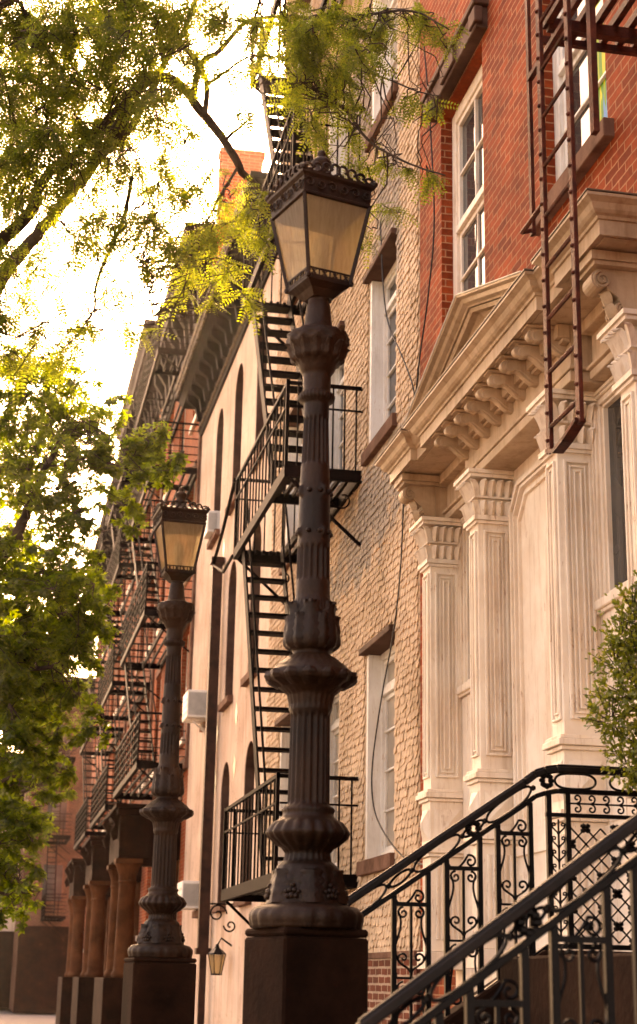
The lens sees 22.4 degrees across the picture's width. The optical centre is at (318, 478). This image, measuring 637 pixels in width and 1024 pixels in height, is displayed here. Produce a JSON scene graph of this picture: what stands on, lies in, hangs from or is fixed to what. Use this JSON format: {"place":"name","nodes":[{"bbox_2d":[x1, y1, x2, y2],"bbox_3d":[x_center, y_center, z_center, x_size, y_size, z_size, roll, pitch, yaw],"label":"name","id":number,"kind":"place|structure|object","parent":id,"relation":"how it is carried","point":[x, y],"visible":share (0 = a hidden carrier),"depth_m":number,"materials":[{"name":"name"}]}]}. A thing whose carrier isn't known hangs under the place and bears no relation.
{"place":"outdoors","nodes":[
{"label":"outdoors","id":0,"kind":"place"},
{"bbox_2d":[0,1014,55,1023],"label":"sidewalk","id":1,"kind":"structure","parent":0,"point":[26,1019],"depth_m":58.55,"materials":[{"name":"concrete"}]},
{"bbox_2d":[0,490,113,907],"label":"street tree","id":2,"kind":"object","parent":1,"relation":"on","point":[70,794],"visible":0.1,"depth_m":26.29,"materials":[{"name":"green plant"}]},
{"bbox_2d":[55,858,110,1023],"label":"stone portico","id":3,"kind":"structure","parent":1,"relation":"on","point":[75,880],"depth_m":42.46,"materials":[{"name":"brown stone"}]},
{"bbox_2d":[0,196,195,936],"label":"street tree","id":4,"kind":"object","parent":1,"relation":"on","point":[31,662],"visible":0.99,"depth_m":15.17,"materials":[{"name":"green plant"}]},
{"bbox_2d":[82,529,114,963],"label":"row house","id":5,"kind":"structure","parent":1,"relation":"on","point":[94,742],"depth_m":55.12,"materials":[{"name":"brick"}]},
{"bbox_2d":[70,836,141,1023],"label":"stone portico","id":6,"kind":"structure","parent":1,"relation":"on","point":[94,851],"depth_m":35.63,"materials":[{"name":"brown stone"}]},
{"bbox_2d":[99,451,133,831],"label":"row house","id":7,"kind":"structure","parent":1,"relation":"on","point":[110,708],"depth_m":48.06,"materials":[{"name":"red brick"}]},
{"bbox_2d":[74,511,131,855],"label":"fire escape","id":8,"kind":"object","parent":7,"relation":"attached to","point":[81,832],"visible":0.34,"depth_m":46.23,"materials":[{"name":"black metal"}]},
{"bbox_2d":[116,319,162,940],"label":"row house","id":9,"kind":"structure","parent":1,"relation":"on","point":[136,371],"depth_m":40.61,"materials":[{"name":"brick"}]},
{"bbox_2d":[89,429,159,835],"bbox_3d":[-4.801,4.215,39.909,0.900,9.692,5.301,4,-18,-11],"label":"fire escape","id":10,"kind":"object","parent":9,"relation":"attached to","point":[118,566],"visible":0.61,"depth_m":39.46,"materials":[{"name":"black metal"}]},
{"bbox_2d":[145,555,156,656],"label":"window","id":11,"kind":"structure","parent":9,"relation":"in","point":[149,647],"depth_m":38.10,"materials":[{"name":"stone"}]},
{"bbox_2d":[121,957,196,1023],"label":"lamp pedestal","id":12,"kind":"object","parent":1,"relation":"on","point":[158,990],"visible":1,"depth_m":11.01,"materials":[{"name":"brown stone"}]},
{"bbox_2d":[127,487,209,957],"bbox_3d":[-1.078,1.706,11.790,0.454,3.452,0.454,4,-18,-11],"label":"street lamp","id":13,"kind":"object","parent":12,"relation":"on","point":[179,524],"visible":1,"depth_m":11.66,"materials":[{"name":"brown metal"}]},
{"bbox_2d":[142,222,216,924],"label":"row house","id":14,"kind":"structure","parent":1,"relation":"on","point":[161,384],"depth_m":33.66,"materials":[{"name":"red brick"}]},
{"bbox_2d":[149,669,161,779],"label":"window","id":15,"kind":"structure","parent":14,"relation":"in","point":[158,672],"depth_m":35.41,"materials":[{"name":"glass"}]},
{"bbox_2d":[113,304,198,802],"bbox_3d":[-3.286,2.006,32.743,0.900,9.692,5.401,4,-18,-11],"label":"fire escape","id":16,"kind":"object","parent":14,"relation":"attached to","point":[143,612],"visible":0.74,"depth_m":32.40,"materials":[{"name":"black metal"}]},
{"bbox_2d":[163,405,174,499],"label":"window","id":17,"kind":"structure","parent":14,"relation":"in","point":[174,405],"depth_m":36.94,"materials":[{"name":"stone"}]},
{"bbox_2d":[176,796,182,920],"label":"window","id":18,"kind":"structure","parent":14,"relation":"in","point":[180,798],"depth_m":29.61,"materials":[{"name":"glass"}]},
{"bbox_2d":[179,623,189,749],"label":"window","id":19,"kind":"structure","parent":14,"relation":"in","point":[181,743],"depth_m":30.74,"materials":[{"name":"glass"}]},
{"bbox_2d":[183,460,196,587],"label":"window","id":20,"kind":"structure","parent":14,"relation":"in","point":[195,464],"depth_m":31.59,"materials":[{"name":"glass"}]},
{"bbox_2d":[189,413,196,435],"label":"window","id":21,"kind":"structure","parent":14,"relation":"in","point":[192,427],"depth_m":32.04,"materials":[{"name":"stone"}]},
{"bbox_2d":[174,171,279,1023],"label":"arched townhouse","id":22,"kind":"structure","parent":1,"relation":"on","point":[217,388],"depth_m":25.10,"materials":[{"name":"beige paint"}]},
{"bbox_2d":[177,881,198,909],"bbox_3d":[-1.990,6.637,25.637,0.466,0.420,0.672,4,-18,-11],"label":"air conditioner","id":23,"kind":"object","parent":22,"relation":"attached to","point":[188,891],"visible":0.64,"depth_m":25.32,"materials":[{"name":"white metal"}]},
{"bbox_2d":[182,690,206,735],"bbox_3d":[-1.957,3.907,26.485,0.506,0.763,0.672,4,-18,-11],"label":"air conditioner","id":24,"kind":"object","parent":22,"relation":"attached to","point":[194,707],"visible":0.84,"depth_m":26.22,"materials":[{"name":"metal"}]},
{"bbox_2d":[192,910,197,917],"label":"window","id":25,"kind":"structure","parent":22,"relation":"in","point":[194,913],"depth_m":25.62,"materials":[{"name":"stone"}]},
{"bbox_2d":[199,719,205,731],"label":"window","id":26,"kind":"structure","parent":22,"relation":"in","point":[204,722],"depth_m":26.38,"materials":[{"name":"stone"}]},
{"bbox_2d":[194,556,224,1023],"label":"drainpipe","id":27,"kind":"object","parent":22,"relation":"attached to","point":[202,949],"visible":0.94,"depth_m":24.87,"materials":[{"name":"metal"}]},
{"bbox_2d":[203,510,219,538],"bbox_3d":[-1.793,0.790,27.502,0.286,0.380,0.512,4,-18,-11],"label":"air conditioner","id":28,"kind":"object","parent":22,"relation":"attached to","point":[213,521],"visible":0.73,"depth_m":27.27,"materials":[{"name":"white metal"}]},
{"bbox_2d":[207,409,223,549],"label":"window","id":29,"kind":"structure","parent":22,"relation":"in","point":[215,535],"depth_m":28.17,"materials":[{"name":"glass"}]},
{"bbox_2d":[208,937,231,974],"bbox_3d":[-1.357,6.561,22.138,0.337,0.503,0.225,4,-18,-11],"label":"wall lantern","id":30,"kind":"object","parent":22,"relation":"attached to","point":[216,955],"depth_m":22.05,"materials":[{"name":"yellow glass"}]},
{"bbox_2d":[210,762,229,913],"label":"window","id":31,"kind":"structure","parent":22,"relation":"in","point":[225,783],"depth_m":24.26,"materials":[{"name":"glass"}]},
{"bbox_2d":[210,903,234,931],"bbox_3d":[-1.268,5.916,21.715,0.402,0.378,0.024,4,-18,-11],"label":"scroll bracket","id":32,"kind":"object","parent":22,"relation":"attached to","point":[220,905],"visible":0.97,"depth_m":21.71,"materials":[{"name":"black metal"}]},
{"bbox_2d":[217,561,236,711],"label":"window","id":33,"kind":"structure","parent":22,"relation":"in","point":[226,702],"depth_m":25.10,"materials":[{"name":"stone"}]},
{"bbox_2d":[225,364,243,515],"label":"window","id":34,"kind":"structure","parent":22,"relation":"in","point":[239,389],"depth_m":26.14,"materials":[{"name":"glass"}]},
{"bbox_2d":[214,147,265,269],"bbox_3d":[-1.598,-3.506,31.415,0.920,6.360,0.340,4,-18,-11],"label":"brick chimney","id":35,"kind":"object","parent":22,"relation":"on","point":[252,160],"visible":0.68,"depth_m":32.10,"materials":[{"name":"orange brick"}]},
{"bbox_2d":[233,741,254,906],"bbox_3d":[-0.861,4.623,21.666,0.360,2.180,1.020,4,-18,-11],"label":"window","id":36,"kind":"structure","parent":22,"relation":"in","point":[249,771],"depth_m":22.14,"materials":[{"name":"glass"}]},
{"bbox_2d":[240,524,260,686],"bbox_3d":[-0.805,1.712,22.575,0.360,2.280,1.020,4,-18,-11],"label":"window","id":37,"kind":"structure","parent":22,"relation":"in","point":[244,682],"depth_m":22.98,"materials":[{"name":"glass"}]},
{"bbox_2d":[247,312,267,473],"bbox_3d":[-0.746,-1.357,23.534,0.360,2.410,1.020,4,-18,-11],"label":"window","id":38,"kind":"structure","parent":22,"relation":"in","point":[259,416],"depth_m":23.83,"materials":[{"name":"glass"}]},
{"bbox_2d":[0,0,468,413],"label":"street tree","id":39,"kind":"object","parent":1,"relation":"on","point":[104,29],"visible":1,"depth_m":10.26,"materials":[{"name":"green plant"}]},
{"bbox_2d":[242,927,367,1023],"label":"lamp pedestal","id":40,"kind":"object","parent":1,"relation":"on","point":[297,975],"visible":1,"depth_m":6.18,"materials":[{"name":"brown stone"}]},
{"bbox_2d":[249,150,377,929],"bbox_3d":[-0.018,0.135,6.894,0.454,3.452,0.454,11,-20,-28],"label":"street lamp","id":41,"kind":"object","parent":40,"relation":"on","point":[320,214],"visible":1,"depth_m":6.76,"materials":[{"name":"brown metal"}]},
{"bbox_2d":[261,0,419,1023],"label":"scalloped townhouse","id":42,"kind":"structure","parent":1,"relation":"on","point":[364,579],"depth_m":15.43,"materials":[{"name":"brick"}]},
{"bbox_2d":[274,713,289,864],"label":"window","id":43,"kind":"structure","parent":42,"relation":"in","point":[284,721],"depth_m":19.50,"materials":[{"name":"white paint"}]},
{"bbox_2d":[212,0,365,925],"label":"fire escape","id":44,"kind":"object","parent":42,"relation":"on","point":[254,888],"visible":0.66,"depth_m":17.87,"materials":[{"name":"black metal"}]},
{"bbox_2d":[279,397,302,575],"bbox_3d":[-0.235,0.090,20.100,0.280,2.020,1.260,4,-18,-11],"label":"window","id":45,"kind":"structure","parent":42,"relation":"in","point":[293,411],"depth_m":20.50,"materials":[{"name":"white paint"}]},
{"bbox_2d":[285,153,308,317],"bbox_3d":[-0.206,-3.214,21.124,0.210,1.980,1.260,4,-18,-11],"label":"window","id":46,"kind":"structure","parent":42,"relation":"in","point":[286,315],"depth_m":21.06,"materials":[{"name":"white paint"}]},
{"bbox_2d":[293,0,312,79],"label":"window","id":47,"kind":"structure","parent":42,"relation":"in","point":[308,1],"depth_m":22.57,"materials":[{"name":"white paint"}]},
{"bbox_2d":[330,693,338,865],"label":"window","id":48,"kind":"structure","parent":42,"relation":"in","point":[334,717],"depth_m":17.22,"materials":[{"name":"white paint"}]},
{"bbox_2d":[329,320,344,497],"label":"window","id":49,"kind":"structure","parent":42,"relation":"in","point":[337,378],"depth_m":18.36,"materials":[{"name":"white paint"}]},
{"bbox_2d":[329,48,348,178],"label":"window","id":50,"kind":"structure","parent":42,"relation":"in","point":[340,149],"depth_m":19.44,"materials":[{"name":"white paint"}]},
{"bbox_2d":[356,624,395,876],"bbox_3d":[0.620,2.476,14.549,0.280,2.110,1.280,4,-18,-11],"label":"window","id":51,"kind":"structure","parent":42,"relation":"in","point":[379,853],"depth_m":14.93,"materials":[{"name":"white paint"}]},
{"bbox_2d":[361,227,397,466],"bbox_3d":[0.692,-1.261,15.716,0.280,2.020,1.280,4,-18,-11],"label":"window","id":52,"kind":"structure","parent":42,"relation":"in","point":[382,405],"depth_m":16.11,"materials":[{"name":"white paint"}]},
{"bbox_2d":[364,0,398,152],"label":"window","id":53,"kind":"structure","parent":42,"relation":"in","point":[376,112],"depth_m":17.04,"materials":[{"name":"white paint"}]},
{"bbox_2d":[380,221,414,394],"bbox_3d":[0.718,-1.615,15.027,0.040,2.483,1.520,4,-18,-10],"label":"cable","id":54,"kind":"object","parent":42,"relation":"attached to","point":[387,317],"visible":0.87,"depth_m":15.33,"materials":[{"name":"rubber"}]},
{"bbox_2d":[371,504,441,864],"bbox_3d":[0.748,1.504,13.207,0.132,3.451,3.149,3,-17,-7],"label":"cable","id":55,"kind":"object","parent":42,"relation":"attached to","point":[394,847],"visible":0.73,"depth_m":14.19,"materials":[{"name":"rubber"}]},
{"bbox_2d":[374,0,636,1021],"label":"brick townhouse","id":56,"kind":"structure","parent":1,"relation":"on","point":[526,554],"depth_m":10.77,"materials":[{"name":"beige paint"}]},
{"bbox_2d":[415,46,434,392],"bbox_3d":[0.946,-2.389,14.232,0.037,3.435,0.585,5,-18,-12],"label":"cable","id":57,"kind":"object","parent":56,"relation":"attached to","point":[433,239],"visible":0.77,"depth_m":13.95,"materials":[{"name":"rubber"}]},
{"bbox_2d":[421,0,488,297],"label":"window","id":58,"kind":"structure","parent":56,"relation":"in","point":[467,122],"depth_m":13.48,"materials":[{"name":"beige paint"}]},
{"bbox_2d":[456,517,469,698],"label":"window","id":59,"kind":"structure","parent":56,"relation":"in","point":[462,690],"depth_m":12.16,"materials":[{"name":"beige paint"}]},
{"bbox_2d":[529,0,614,235],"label":"window","id":60,"kind":"structure","parent":56,"relation":"in","point":[588,147],"depth_m":10.83,"materials":[{"name":"white paint"}]},
{"bbox_2d":[520,0,636,454],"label":"drop ladder balcony","id":61,"kind":"structure","parent":56,"relation":"attached to","point":[588,26],"depth_m":8.14,"materials":[{"name":"black metal"}]},
{"bbox_2d":[590,375,627,614],"bbox_3d":[1.773,0.008,9.095,0.140,1.350,0.990,4,-18,-11],"label":"window","id":62,"kind":"structure","parent":56,"relation":"in","point":[608,410],"depth_m":9.44,"materials":[{"name":"beige paint"}]},
{"bbox_2d":[431,950,634,1023],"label":"stone stoop","id":63,"kind":"object","parent":1,"relation":"on","point":[570,1000],"visible":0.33,"depth_m":6.29,"materials":[{"name":"brown stone"}]},
{"bbox_2d":[347,764,636,1023],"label":"iron railing","id":64,"kind":"object","parent":63,"relation":"on","point":[468,822],"visible":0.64,"depth_m":7.31,"materials":[{"name":"black metal"}]},
{"bbox_2d":[356,813,636,1023],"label":"iron railing","id":65,"kind":"object","parent":63,"relation":"on","point":[519,912],"visible":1,"depth_m":4.42,"materials":[{"name":"black metal"}]},
{"bbox_2d":[578,570,636,794],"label":"potted shrub","id":66,"kind":"object","parent":63,"relation":"on","point":[618,648],"visible":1,"depth_m":7.16,"materials":[{"name":"green plant"}]},
{"bbox_2d":[0,1008,55,1014],"bbox_3d":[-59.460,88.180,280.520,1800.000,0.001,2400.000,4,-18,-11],"label":"ground","id":67,"kind":"structure","parent":0,"point":[7,1011],"depth_m":74.25,"materials":[{"name":"concrete"}]},
{"bbox_2d":[0,787,24,1007],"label":"apartment house","id":68,"kind":"structure","parent":67,"relation":"on","point":[6,944],"depth_m":79.20,"materials":[{"name":"brown paint"}]},
{"bbox_2d":[9,676,95,1012],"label":"apartment house","id":69,"kind":"structure","parent":67,"relation":"on","point":[39,959],"depth_m":70.56,"materials":[{"name":"brown brick"}]},
{"bbox_2d":[40,863,64,902],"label":"window","id":70,"kind":"structure","parent":69,"relation":"in","point":[60,867],"depth_m":70.98,"materials":[{"name":"glass"}]},
{"bbox_2d":[45,792,68,830],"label":"window","id":71,"kind":"structure","parent":69,"relation":"in","point":[64,805],"depth_m":71.87,"materials":[{"name":"glass"}]},
{"bbox_2d":[41,741,75,936],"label":"fire escape","id":72,"kind":"object","parent":69,"relation":"attached to","point":[57,918],"visible":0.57,"depth_m":69.05,"materials":[{"name":"black metal"}]},
{"bbox_2d":[52,723,73,759],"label":"window","id":73,"kind":"structure","parent":69,"relation":"in","point":[64,738],"depth_m":72.84,"materials":[{"name":"glass"}]},
{"bbox_2d":[92,803,180,1023],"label":"stone portico","id":74,"kind":"structure","parent":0,"point":[128,839],"depth_m":28.87,"materials":[{"name":"brown stone"}]},
{"bbox_2d":[0,0,286,752],"label":"sky","id":75,"kind":"structure","parent":0,"point":[112,370],"materials":[{"name":"white"}]}
]}

